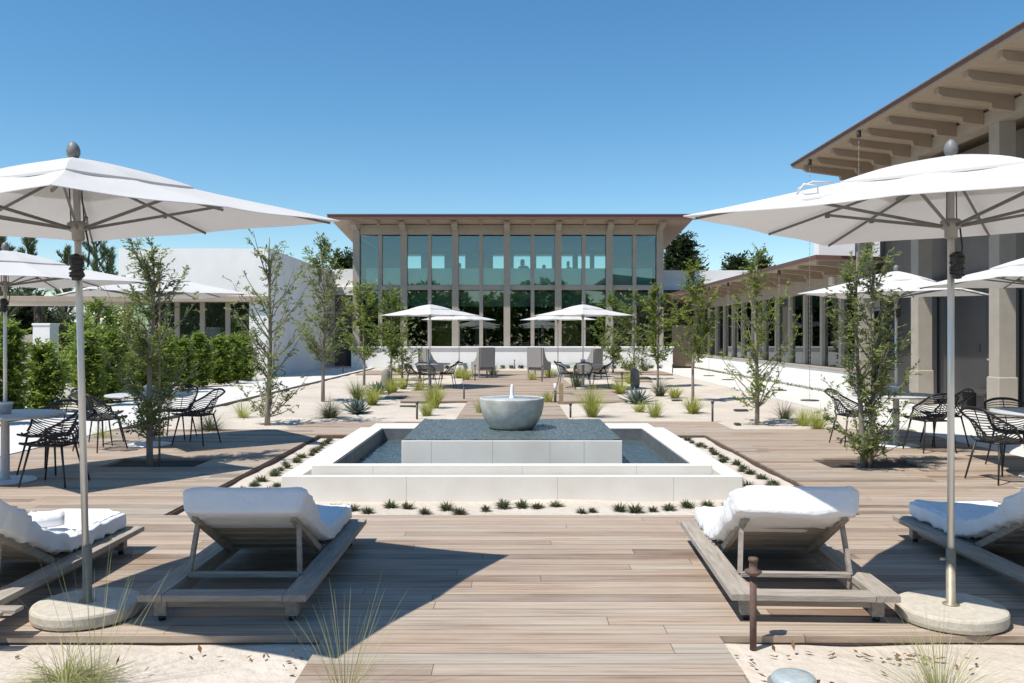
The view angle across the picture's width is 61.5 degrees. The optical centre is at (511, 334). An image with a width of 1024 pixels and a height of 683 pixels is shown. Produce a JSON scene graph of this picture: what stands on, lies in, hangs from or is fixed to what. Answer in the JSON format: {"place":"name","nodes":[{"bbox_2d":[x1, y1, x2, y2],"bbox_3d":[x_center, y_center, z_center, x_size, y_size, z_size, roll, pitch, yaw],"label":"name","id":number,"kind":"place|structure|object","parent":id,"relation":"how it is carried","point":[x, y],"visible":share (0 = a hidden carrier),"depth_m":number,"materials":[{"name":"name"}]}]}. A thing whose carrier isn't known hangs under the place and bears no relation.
{"place":"outdoors","nodes":[
{"label":"outdoors","id":0,"kind":"place"},
{"bbox_2d":[0,248,334,378],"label":"white building","id":1,"kind":"structure","parent":0,"point":[210,266],"depth_m":33.26,"materials":[{"name":"paint"}]},
{"bbox_2d":[0,368,369,453],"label":"path","id":2,"kind":"structure","parent":0,"point":[230,394],"depth_m":20.95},
{"bbox_2d":[0,422,1023,682],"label":"wooden deck","id":3,"kind":"structure","parent":0,"point":[564,598],"depth_m":5.72,"materials":[{"name":"brown wood"}]},
{"bbox_2d":[0,402,66,485],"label":"round table","id":4,"kind":"object","parent":3,"relation":"on","point":[8,413],"visible":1,"depth_m":9.36,"materials":[{"name":"white ceramic"}]},
{"bbox_2d":[0,242,146,401],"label":"parasol","id":5,"kind":"object","parent":4,"relation":"on","point":[18,269],"visible":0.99,"depth_m":9.38,"materials":[{"name":"fabric"}]},
{"bbox_2d":[16,399,79,475],"bbox_3d":[-5.374,1.185,10.071,0.575,0.826,0.621,0,0,6],"label":"wire chair","id":6,"kind":"object","parent":3,"relation":"on","point":[35,435],"visible":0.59,"depth_m":10.16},
{"bbox_2d":[18,407,96,487],"bbox_3d":[-4.848,1.185,9.217,0.621,0.826,0.575,0,0,3],"label":"wire chair","id":7,"kind":"object","parent":3,"relation":"on","point":[62,442],"visible":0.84,"depth_m":9.05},
{"bbox_2d":[0,499,143,604],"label":"sun lounger","id":8,"kind":"object","parent":3,"relation":"on","point":[22,536],"visible":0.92,"depth_m":5.40,"materials":[{"name":"fabric"}]},
{"bbox_2d":[28,511,64,527],"bbox_3d":[-3.100,1.228,5.720,0.220,0.108,0.110,0,0,-29],"label":"rolled towel","id":9,"kind":"object","parent":8,"relation":"on","point":[48,519],"visible":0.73,"depth_m":5.70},
{"bbox_2d":[68,392,127,452],"bbox_3d":[-5.742,1.185,11.903,0.575,0.826,0.621,0,0,24],"label":"wire chair","id":10,"kind":"object","parent":3,"relation":"on","point":[102,417],"visible":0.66,"depth_m":11.76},
{"bbox_2d":[104,385,192,447],"bbox_3d":[-5.270,1.167,12.500,1.200,0.863,1.200,0,0,0],"label":"round table","id":11,"kind":"object","parent":3,"relation":"on","point":[136,444],"visible":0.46,"depth_m":12.40,"materials":[{"name":"white ceramic"}]},
{"bbox_2d":[56,265,246,338],"bbox_3d":[-5.270,0.246,12.500,2.121,2.528,2.121,0,0,-38],"label":"parasol","id":12,"kind":"object","parent":11,"relation":"on","point":[190,288],"visible":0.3,"depth_m":12.32,"materials":[{"name":"fabric"}]},
{"bbox_2d":[107,461,206,466],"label":"soil","id":13,"kind":"structure","parent":3,"relation":"in","point":[163,464],"depth_m":10.82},
{"bbox_2d":[84,236,206,466],"bbox_3d":[-4.469,0.206,10.628,1.385,2.989,1.192,0,0,0],"label":"young tree","id":14,"kind":"object","parent":13,"relation":"on","point":[146,407],"visible":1,"depth_m":10.57,"materials":[{"name":"green plant"}]},
{"bbox_2d":[0,141,339,631],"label":"parasol","id":15,"kind":"object","parent":3,"relation":"on","point":[75,198],"visible":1,"depth_m":4.89,"materials":[{"name":"fabric"}]},
{"bbox_2d":[153,384,198,439],"bbox_3d":[-5.199,1.185,13.352,0.575,0.826,0.621,0,0,0],"label":"wire chair","id":16,"kind":"object","parent":3,"relation":"on","point":[175,409],"visible":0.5,"depth_m":13.50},
{"bbox_2d":[171,388,225,445],"bbox_3d":[-4.569,1.185,12.589,0.621,0.826,0.575,0,0,11],"label":"wire chair","id":17,"kind":"object","parent":3,"relation":"on","point":[192,413],"visible":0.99,"depth_m":12.44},
{"bbox_2d":[137,486,366,620],"bbox_3d":[-1.600,1.254,5.725,0.930,0.688,1.970,0,0,0],"label":"sun lounger","id":18,"kind":"object","parent":3,"relation":"on","point":[230,522],"visible":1,"depth_m":5.14,"materials":[{"name":"fabric"}]},
{"bbox_2d":[265,580,439,682],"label":"grass tuft","id":19,"kind":"object","parent":3,"relation":"on","point":[333,664],"visible":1,"depth_m":3.83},
{"bbox_2d":[680,485,900,621],"bbox_3d":[1.717,1.251,5.679,0.920,0.694,1.880,0,0,3],"label":"sun lounger","id":20,"kind":"object","parent":3,"relation":"on","point":[810,521],"visible":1,"depth_m":5.14,"materials":[{"name":"fabric"}]},
{"bbox_2d":[824,388,874,445],"bbox_3d":[4.929,1.185,12.545,0.621,0.826,0.575,0,0,-6],"label":"wire chair","id":21,"kind":"object","parent":3,"relation":"on","point":[847,413],"visible":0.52,"depth_m":12.45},
{"bbox_2d":[684,139,1023,635],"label":"parasol","id":22,"kind":"object","parent":3,"relation":"on","point":[951,196],"visible":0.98,"depth_m":4.81,"materials":[{"name":"fabric"}]},
{"bbox_2d":[852,385,941,447],"bbox_3d":[5.560,1.167,12.450,1.200,0.863,1.200,0,0,0],"label":"round table","id":23,"kind":"object","parent":3,"relation":"on","point":[894,388],"visible":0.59,"depth_m":12.39,"materials":[{"name":"white ceramic"}]},
{"bbox_2d":[798,265,990,385],"bbox_3d":[5.560,0.246,12.450,2.121,2.528,2.121,0,0,38],"label":"parasol","id":24,"kind":"object","parent":23,"relation":"on","point":[908,283],"visible":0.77,"depth_m":12.27,"materials":[{"name":"fabric"}]},
{"bbox_2d":[902,393,959,453],"bbox_3d":[5.755,1.185,11.799,0.575,0.826,0.621,0,0,-6],"label":"wire chair","id":25,"kind":"object","parent":3,"relation":"on","point":[933,418],"visible":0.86,"depth_m":11.65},
{"bbox_2d":[920,388,974,446],"bbox_3d":[6.331,1.185,12.494,0.621,0.826,0.575,0,0,6],"label":"wire chair","id":26,"kind":"object","parent":3,"relation":"on","point":[963,401],"visible":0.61,"depth_m":12.41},
{"bbox_2d":[893,488,1023,585],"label":"sun lounger","id":27,"kind":"object","parent":3,"relation":"on","point":[980,526],"visible":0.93,"depth_m":5.86,"materials":[{"name":"fabric"}]},
{"bbox_2d":[959,406,1023,484],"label":"wire chair","id":28,"kind":"object","parent":3,"relation":"on","point":[999,441],"visible":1,"depth_m":9.29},
{"bbox_2d":[983,397,1023,467],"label":"wire chair","id":29,"kind":"object","parent":3,"relation":"on","point":[1020,431],"visible":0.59,"depth_m":10.58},
{"bbox_2d":[989,407,1023,477],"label":"round table","id":30,"kind":"object","parent":3,"relation":"on","point":[1015,411],"visible":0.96,"depth_m":9.67,"materials":[{"name":"white ceramic"}]},
{"bbox_2d":[917,258,1023,288],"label":"parasol","id":31,"kind":"object","parent":30,"relation":"on","point":[1008,275],"visible":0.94,"depth_m":10.04,"materials":[{"name":"fabric"}]},
{"bbox_2d":[0,368,1023,682],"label":"sand","id":32,"kind":"structure","parent":0,"point":[178,664],"depth_m":4.58,"materials":[{"name":"sand"}]},
{"bbox_2d":[0,613,141,682],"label":"grass tuft","id":33,"kind":"object","parent":32,"relation":"on","point":[67,673],"visible":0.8,"depth_m":4.10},
{"bbox_2d":[0,522,185,682],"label":"grass tuft","id":34,"kind":"object","parent":32,"relation":"on","point":[94,629],"visible":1,"depth_m":4.08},
{"bbox_2d":[221,229,316,425],"bbox_3d":[-4.436,-0.107,15.696,1.637,3.620,1.903,0,0,-17],"label":"young tree","id":35,"kind":"object","parent":32,"relation":"on","point":[268,389],"visible":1,"depth_m":15.65,"materials":[{"name":"green plant"}]},
{"bbox_2d":[303,392,352,418],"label":"grass tuft","id":36,"kind":"object","parent":32,"relation":"on","point":[328,413],"visible":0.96,"depth_m":17.03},
{"bbox_2d":[339,396,373,413],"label":"agave","id":37,"kind":"object","parent":32,"relation":"on","point":[358,408],"visible":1,"depth_m":17.89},
{"bbox_2d":[365,281,411,373],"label":"young tree","id":38,"kind":"object","parent":32,"relation":"on","point":[393,345],"visible":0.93,"depth_m":27.21,"materials":[{"name":"green plant"}]},
{"bbox_2d":[385,301,421,377],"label":"young tree","id":39,"kind":"object","parent":32,"relation":"on","point":[400,369],"visible":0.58,"depth_m":31.91,"materials":[{"name":"green plant"}]},
{"bbox_2d":[416,380,450,407],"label":"grass tuft","id":40,"kind":"object","parent":32,"relation":"on","point":[430,396],"visible":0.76,"depth_m":19.35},
{"bbox_2d":[451,362,466,377],"bbox_3d":[-2.053,1.344,33.400,0.620,0.608,0.620,0,0,0],"label":"drum table","id":41,"kind":"object","parent":32,"relation":"on","point":[464,365],"visible":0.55,"depth_m":33.16,"materials":[{"name":"white ceramic"}]},
{"bbox_2d":[422,309,494,361],"bbox_3d":[-2.053,0.246,33.400,2.121,2.528,2.121,0,0,28],"label":"parasol","id":42,"kind":"object","parent":41,"relation":"on","point":[455,318],"visible":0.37,"depth_m":32.99,"materials":[{"name":"fabric"}]},
{"bbox_2d":[15,640,977,682],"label":"leaf litter","id":43,"kind":"object","parent":32,"relation":"on","point":[897,655],"visible":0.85,"depth_m":4.37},
{"bbox_2d":[568,377,614,416],"bbox_3d":[1.611,1.237,17.319,1.332,0.826,1.344,0,0,0],"label":"grass tuft","id":44,"kind":"object","parent":32,"relation":"on","point":[591,408],"visible":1,"depth_m":17.22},
{"bbox_2d":[608,289,657,376],"bbox_3d":[4.573,-0.015,31.689,1.766,3.430,1.579,0,0,32],"label":"young tree","id":45,"kind":"object","parent":32,"relation":"on","point":[631,365],"visible":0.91,"depth_m":31.59,"materials":[{"name":"green plant"}]},
{"bbox_2d":[619,386,658,403],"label":"agave","id":46,"kind":"object","parent":32,"relation":"on","point":[636,396],"visible":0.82,"depth_m":20.50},
{"bbox_2d":[640,282,678,384],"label":"young tree","id":47,"kind":"object","parent":32,"relation":"on","point":[654,333],"visible":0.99,"depth_m":27.27,"materials":[{"name":"green plant"}]},
{"bbox_2d":[744,556,761,650],"bbox_3d":[1.262,1.421,4.500,0.090,0.517,0.090,0,0,0],"label":"bollard light","id":48,"kind":"object","parent":32,"relation":"on","point":[752,571],"visible":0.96,"depth_m":4.48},
{"bbox_2d":[715,243,803,424],"bbox_3d":[4.543,0.007,15.832,1.490,3.387,1.667,0,0,-43],"label":"young tree","id":49,"kind":"object","parent":32,"relation":"on","point":[758,380],"visible":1,"depth_m":15.74,"materials":[{"name":"green plant"}]},
{"bbox_2d":[767,668,818,682],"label":"boulder","id":50,"kind":"object","parent":32,"relation":"on","point":[787,675],"visible":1,"depth_m":4.04,"materials":[{"name":"grey stone"}]},
{"bbox_2d":[819,462,922,467],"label":"soil","id":51,"kind":"structure","parent":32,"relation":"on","point":[876,464],"depth_m":10.74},
{"bbox_2d":[828,602,1023,682],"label":"grass tuft","id":52,"kind":"object","parent":32,"relation":"on","point":[939,677],"visible":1,"depth_m":3.90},
{"bbox_2d":[0,0,1023,333],"label":"sky","id":53,"kind":"structure","parent":0,"point":[316,107],"materials":[{"name":"blue"}]},
{"bbox_2d":[356,371,672,418],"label":"boardwalk","id":54,"kind":"structure","parent":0,"point":[499,383],"depth_m":24.79,"materials":[{"name":"brown wood"}]},
{"bbox_2d":[410,359,450,387],"bbox_3d":[-2.479,1.167,26.000,1.240,0.863,1.240,0,0,0],"label":"round table","id":55,"kind":"object","parent":54,"relation":"on","point":[430,361],"visible":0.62,"depth_m":25.95,"materials":[{"name":"metal"}]},
{"bbox_2d":[380,302,478,358],"bbox_3d":[-2.479,0.246,26.000,2.121,2.528,2.121,0,0,39],"label":"parasol","id":56,"kind":"object","parent":55,"relation":"on","point":[429,310],"visible":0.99,"depth_m":25.79,"materials":[{"name":"fabric"}]},
{"bbox_2d":[418,349,443,379],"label":"club chair","id":57,"kind":"object","parent":54,"relation":"on","point":[424,356],"visible":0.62,"depth_m":31.94,"materials":[{"name":"grey fabric"}]},
{"bbox_2d":[471,347,494,377],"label":"club chair","id":58,"kind":"object","parent":54,"relation":"on","point":[484,360],"visible":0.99,"depth_m":31.88,"materials":[{"name":"grey fabric"}]},
{"bbox_2d":[527,347,550,377],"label":"club chair","id":59,"kind":"object","parent":54,"relation":"on","point":[536,358],"visible":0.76,"depth_m":31.89,"materials":[{"name":"grey fabric"}]},
{"bbox_2d":[551,362,565,377],"bbox_3d":[1.784,1.344,33.400,0.620,0.608,0.620,0,0,0],"label":"drum table","id":60,"kind":"object","parent":54,"relation":"on","point":[557,371],"visible":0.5,"depth_m":33.14,"materials":[{"name":"white ceramic"}]},
{"bbox_2d":[522,309,595,361],"bbox_3d":[1.784,0.246,33.400,2.121,2.528,2.121,0,0,-34],"label":"parasol","id":61,"kind":"object","parent":60,"relation":"on","point":[559,318],"visible":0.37,"depth_m":33.03,"materials":[{"name":"fabric"}]},
{"bbox_2d":[563,359,602,387],"bbox_3d":[2.147,1.167,26.000,1.240,0.863,1.240,0,0,0],"label":"round table","id":62,"kind":"object","parent":54,"relation":"on","point":[582,383],"visible":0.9,"depth_m":25.95,"materials":[{"name":"metal"}]},
{"bbox_2d":[534,302,631,358],"bbox_3d":[2.147,0.246,26.000,2.121,2.528,2.121,0,0,-39],"label":"parasol","id":63,"kind":"object","parent":62,"relation":"on","point":[582,310],"visible":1,"depth_m":25.78,"materials":[{"name":"fabric"}]},
{"bbox_2d":[577,349,602,379],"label":"club chair","id":64,"kind":"object","parent":54,"relation":"on","point":[595,356],"visible":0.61,"depth_m":31.90,"materials":[{"name":"grey wicker"}]},
{"bbox_2d":[326,366,1023,456],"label":"path","id":65,"kind":"structure","parent":0,"point":[795,394],"depth_m":20.34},
{"label":"ground","id":66,"kind":"structure","parent":0,"visible":0},
{"bbox_2d":[0,312,35,408],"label":"hedge shrub","id":67,"kind":"object","parent":66,"relation":"on","point":[17,353],"visible":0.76,"depth_m":16.56,"materials":[{"name":"green plant"}]},
{"bbox_2d":[13,237,41,325],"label":"pine tree","id":68,"kind":"object","parent":66,"relation":"on","point":[28,245],"visible":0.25,"depth_m":49.89,"materials":[{"name":"green plant"}]},
{"bbox_2d":[2,288,73,322],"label":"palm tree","id":69,"kind":"object","parent":66,"relation":"on","point":[38,314],"visible":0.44,"depth_m":41.87,"materials":[{"name":"green plant"}]},
{"bbox_2d":[7,287,74,344],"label":"broadleaf tree","id":70,"kind":"object","parent":66,"relation":"on","point":[25,315],"visible":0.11,"depth_m":47.39,"materials":[{"name":"green plant"}]},
{"bbox_2d":[32,323,59,363],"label":"gate pillar","id":71,"kind":"structure","parent":66,"relation":"on","point":[43,331],"depth_m":25.74,"materials":[{"name":"white paint"}]},
{"bbox_2d":[21,337,72,410],"bbox_3d":[-9.833,0.915,18.114,1.085,1.792,1.093,0,0,-20],"label":"hedge shrub","id":72,"kind":"object","parent":66,"relation":"on","point":[47,374],"visible":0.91,"depth_m":17.97,"materials":[{"name":"green plant"}]},
{"bbox_2d":[44,310,75,372],"bbox_3d":[-15.832,0.417,29.951,2.350,2.611,1.894,0,0,45],"label":"background shrub","id":73,"kind":"object","parent":66,"relation":"on","point":[62,328],"visible":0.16,"depth_m":29.94,"materials":[{"name":"green plant"}]},
{"bbox_2d":[51,244,75,315],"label":"pine tree","id":74,"kind":"object","parent":66,"relation":"on","point":[65,255],"visible":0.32,"depth_m":55.92,"materials":[{"name":"green plant"}]},
{"bbox_2d":[53,313,105,387],"bbox_3d":[-11.418,0.549,23.069,1.637,2.303,1.662,0,0,15],"label":"background shrub","id":75,"kind":"object","parent":66,"relation":"on","point":[89,324],"visible":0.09,"depth_m":22.80,"materials":[{"name":"green plant"}]},
{"bbox_2d":[66,327,111,407],"bbox_3d":[-9.630,0.786,19.637,1.029,2.006,1.050,0,0,0],"label":"hedge shrub","id":76,"kind":"object","parent":66,"relation":"on","point":[94,377],"visible":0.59,"depth_m":19.48,"materials":[{"name":"green plant"}]},
{"bbox_2d":[58,296,131,382],"bbox_3d":[-12.091,0.201,24.997,1.910,3.000,2.467,0,0,0],"label":"background shrub","id":77,"kind":"object","parent":66,"relation":"on","point":[92,306],"visible":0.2,"depth_m":24.99,"materials":[{"name":"green plant"}]},
{"bbox_2d":[82,240,118,332],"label":"pine tree","id":78,"kind":"object","parent":66,"relation":"on","point":[95,260],"visible":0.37,"depth_m":49.94,"materials":[{"name":"green plant"}]},
{"bbox_2d":[95,322,129,402],"bbox_3d":[-9.788,0.716,21.020,1.029,2.146,1.065,0,0,38],"label":"hedge shrub","id":79,"kind":"object","parent":66,"relation":"on","point":[113,348],"visible":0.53,"depth_m":20.90,"materials":[{"name":"green plant"}]},
{"bbox_2d":[125,339,163,391],"bbox_3d":[-9.642,0.870,22.504,1.010,1.928,1.002,0,0,-23],"label":"hedge shrub","id":80,"kind":"object","parent":66,"relation":"on","point":[142,377],"visible":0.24,"depth_m":22.35,"materials":[{"name":"green plant"}]},
{"bbox_2d":[154,324,180,389],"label":"hedge shrub","id":81,"kind":"object","parent":66,"relation":"on","point":[169,347],"visible":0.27,"depth_m":23.92,"materials":[{"name":"green plant"}]},
{"bbox_2d":[171,334,200,390],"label":"hedge shrub","id":82,"kind":"object","parent":66,"relation":"on","point":[184,346],"visible":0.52,"depth_m":25.35,"materials":[{"name":"green plant"}]},
{"bbox_2d":[10,368,374,454],"bbox_3d":[-6.737,1.700,20.000,0.045,0.200,44.000,0,0,0],"label":"path edging","id":83,"kind":"object","parent":66,"relation":"on","point":[218,405],"visible":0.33,"depth_m":21.67,"materials":[{"name":"brown metal"}]},
{"bbox_2d":[189,330,218,388],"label":"hedge shrub","id":84,"kind":"object","parent":66,"relation":"on","point":[204,348],"visible":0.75,"depth_m":26.88,"materials":[{"name":"green plant"}]},
{"bbox_2d":[208,331,236,384],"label":"hedge shrub","id":85,"kind":"object","parent":66,"relation":"on","point":[220,374],"visible":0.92,"depth_m":28.31,"materials":[{"name":"green plant"}]},
{"bbox_2d":[225,331,247,382],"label":"hedge shrub","id":86,"kind":"object","parent":66,"relation":"on","point":[238,376],"visible":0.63,"depth_m":29.89,"materials":[{"name":"green plant"}]},
{"bbox_2d":[238,332,260,380],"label":"hedge shrub","id":87,"kind":"object","parent":66,"relation":"on","point":[249,368],"visible":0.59,"depth_m":31.34,"materials":[{"name":"green plant"}]},
{"bbox_2d":[283,231,352,401],"bbox_3d":[-4.670,-0.422,21.226,1.770,4.245,1.924,0,0,0],"label":"young tree","id":88,"kind":"object","parent":66,"relation":"on","point":[324,317],"visible":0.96,"depth_m":21.14,"materials":[{"name":"green plant"}]},
{"bbox_2d":[327,246,352,270],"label":"broadleaf tree","id":89,"kind":"object","parent":66,"relation":"on","point":[346,261],"visible":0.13,"depth_m":63.54,"materials":[{"name":"green plant"}]},
{"bbox_2d":[332,269,352,365],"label":"link wall","id":90,"kind":"structure","parent":66,"relation":"on","point":[344,358],"depth_m":45.30,"materials":[{"name":"white paint"}]},
{"bbox_2d":[336,279,388,385],"bbox_3d":[-4.812,-0.065,28.044,1.876,3.532,1.473,0,0,-24],"label":"young tree","id":91,"kind":"object","parent":66,"relation":"on","point":[365,353],"visible":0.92,"depth_m":27.96,"materials":[{"name":"green plant"}]},
{"bbox_2d":[169,436,799,514],"bbox_3d":[0.000,1.706,10.700,6.168,0.188,6.088,0,0,0],"label":"planting bed edging","id":92,"kind":"object","parent":66,"relation":"on","point":[755,464],"visible":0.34,"depth_m":11.08,"materials":[{"name":"metal"}]},
{"bbox_2d":[326,214,694,368],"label":"glass pavilion","id":93,"kind":"structure","parent":66,"relation":"on","point":[508,297],"depth_m":42.95,"materials":[{"name":"glass"}]},
{"bbox_2d":[281,418,742,501],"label":"fountain pool","id":94,"kind":"structure","parent":66,"relation":"on","point":[463,460],"depth_m":8.68,"materials":[{"name":"concrete"}]},
{"bbox_2d":[480,384,543,429],"bbox_3d":[0.000,0.891,10.770,0.810,0.551,0.810,0,0,0],"label":"fountain bowl","id":95,"kind":"object","parent":94,"relation":"on","point":[511,411],"visible":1,"depth_m":10.47,"materials":[{"name":"stone"}]},
{"bbox_2d":[586,288,631,372],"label":"young tree","id":96,"kind":"object","parent":66,"relation":"on","point":[613,304],"visible":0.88,"depth_m":35.91,"materials":[{"name":"green plant"}]},
{"bbox_2d":[663,230,709,269],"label":"broadleaf tree","id":97,"kind":"object","parent":66,"relation":"on","point":[679,250],"visible":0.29,"depth_m":61.33,"materials":[{"name":"green plant"}]},
{"bbox_2d":[663,258,724,400],"bbox_3d":[4.583,-0.101,21.363,1.666,3.602,1.198,0,0,-17],"label":"young tree","id":98,"kind":"object","parent":66,"relation":"on","point":[696,342],"visible":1,"depth_m":21.32,"materials":[{"name":"green plant"}]},
{"bbox_2d":[663,270,754,366],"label":"link wall","id":99,"kind":"structure","parent":66,"relation":"on","point":[671,279],"depth_m":45.20,"materials":[{"name":"white paint"}]},
{"bbox_2d":[718,250,756,269],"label":"broadleaf tree","id":100,"kind":"object","parent":66,"relation":"on","point":[734,262],"visible":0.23,"depth_m":65.58,"materials":[{"name":"green plant"}]},
{"bbox_2d":[664,255,885,394],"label":"wing","id":101,"kind":"structure","parent":66,"relation":"on","point":[824,357],"depth_m":27.67,"materials":[{"name":"paint"}]},
{"bbox_2d":[767,299,774,360],"bbox_3d":[9.148,-0.183,30.275,0.015,2.166,1.260,0,0,0],"label":"window pane","id":102,"kind":"structure","parent":101,"relation":"in","point":[770,344],"depth_m":30.34,"materials":[{"name":"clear glass"}]},
{"bbox_2d":[779,298,787,361],"bbox_3d":[9.148,-0.183,28.825,0.015,2.166,1.260,0,0,0],"label":"window pane","id":103,"kind":"structure","parent":101,"relation":"in","point":[783,310],"depth_m":29.00,"materials":[{"name":"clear glass"}]},
{"bbox_2d":[793,295,802,363],"bbox_3d":[9.148,-0.183,27.375,0.015,2.166,1.260,0,0,0],"label":"window pane","id":104,"kind":"structure","parent":101,"relation":"in","point":[797,300],"depth_m":27.48,"materials":[{"name":"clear glass"}]},
{"bbox_2d":[808,295,819,364],"bbox_3d":[9.148,-0.183,25.925,0.015,2.166,1.260,0,0,0],"label":"window pane","id":105,"kind":"structure","parent":101,"relation":"in","point":[814,304],"depth_m":26.03,"materials":[{"name":"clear glass"}]},
{"bbox_2d":[826,297,837,366],"bbox_3d":[9.148,-0.183,24.475,0.015,2.166,1.260,0,0,0],"label":"window pane","id":106,"kind":"structure","parent":101,"relation":"in","point":[831,349],"depth_m":24.64,"materials":[{"name":"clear glass"}]},
{"bbox_2d":[814,242,879,256],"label":"white roof block","id":107,"kind":"structure","parent":101,"relation":"on","point":[843,249],"depth_m":26.20,"materials":[{"name":"paint"}]},
{"bbox_2d":[845,299,854,368],"bbox_3d":[9.148,-0.183,23.025,0.015,2.166,1.260,0,0,0],"label":"window pane","id":108,"kind":"structure","parent":101,"relation":"in","point":[848,305],"depth_m":23.33,"materials":[{"name":"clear glass"}]},
{"bbox_2d":[814,242,923,467],"bbox_3d":[4.246,0.265,10.390,1.214,2.876,1.146,0,0,0],"label":"young tree","id":109,"kind":"object","parent":66,"relation":"on","point":[869,450],"visible":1,"depth_m":10.32,"materials":[{"name":"green plant"}]},
{"bbox_2d":[790,20,1023,429],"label":"entrance hall","id":110,"kind":"structure","parent":66,"relation":"on","point":[972,102],"depth_m":17.40,"materials":[{"name":"beige concrete"}]},
{"bbox_2d":[932,297,938,400],"bbox_3d":[9.479,0.325,19.700,0.039,2.350,1.100,0,0,0],"label":"door","id":111,"kind":"structure","parent":110,"relation":"in","point":[935,300],"depth_m":19.21,"materials":[{"name":"metal"}]},
{"bbox_2d":[986,289,1020,406],"bbox_3d":[9.464,0.325,16.600,0.069,2.350,1.100,0,0,0],"label":"door","id":112,"kind":"structure","parent":110,"relation":"in","point":[1018,292],"depth_m":16.10,"materials":[{"name":"metal"}]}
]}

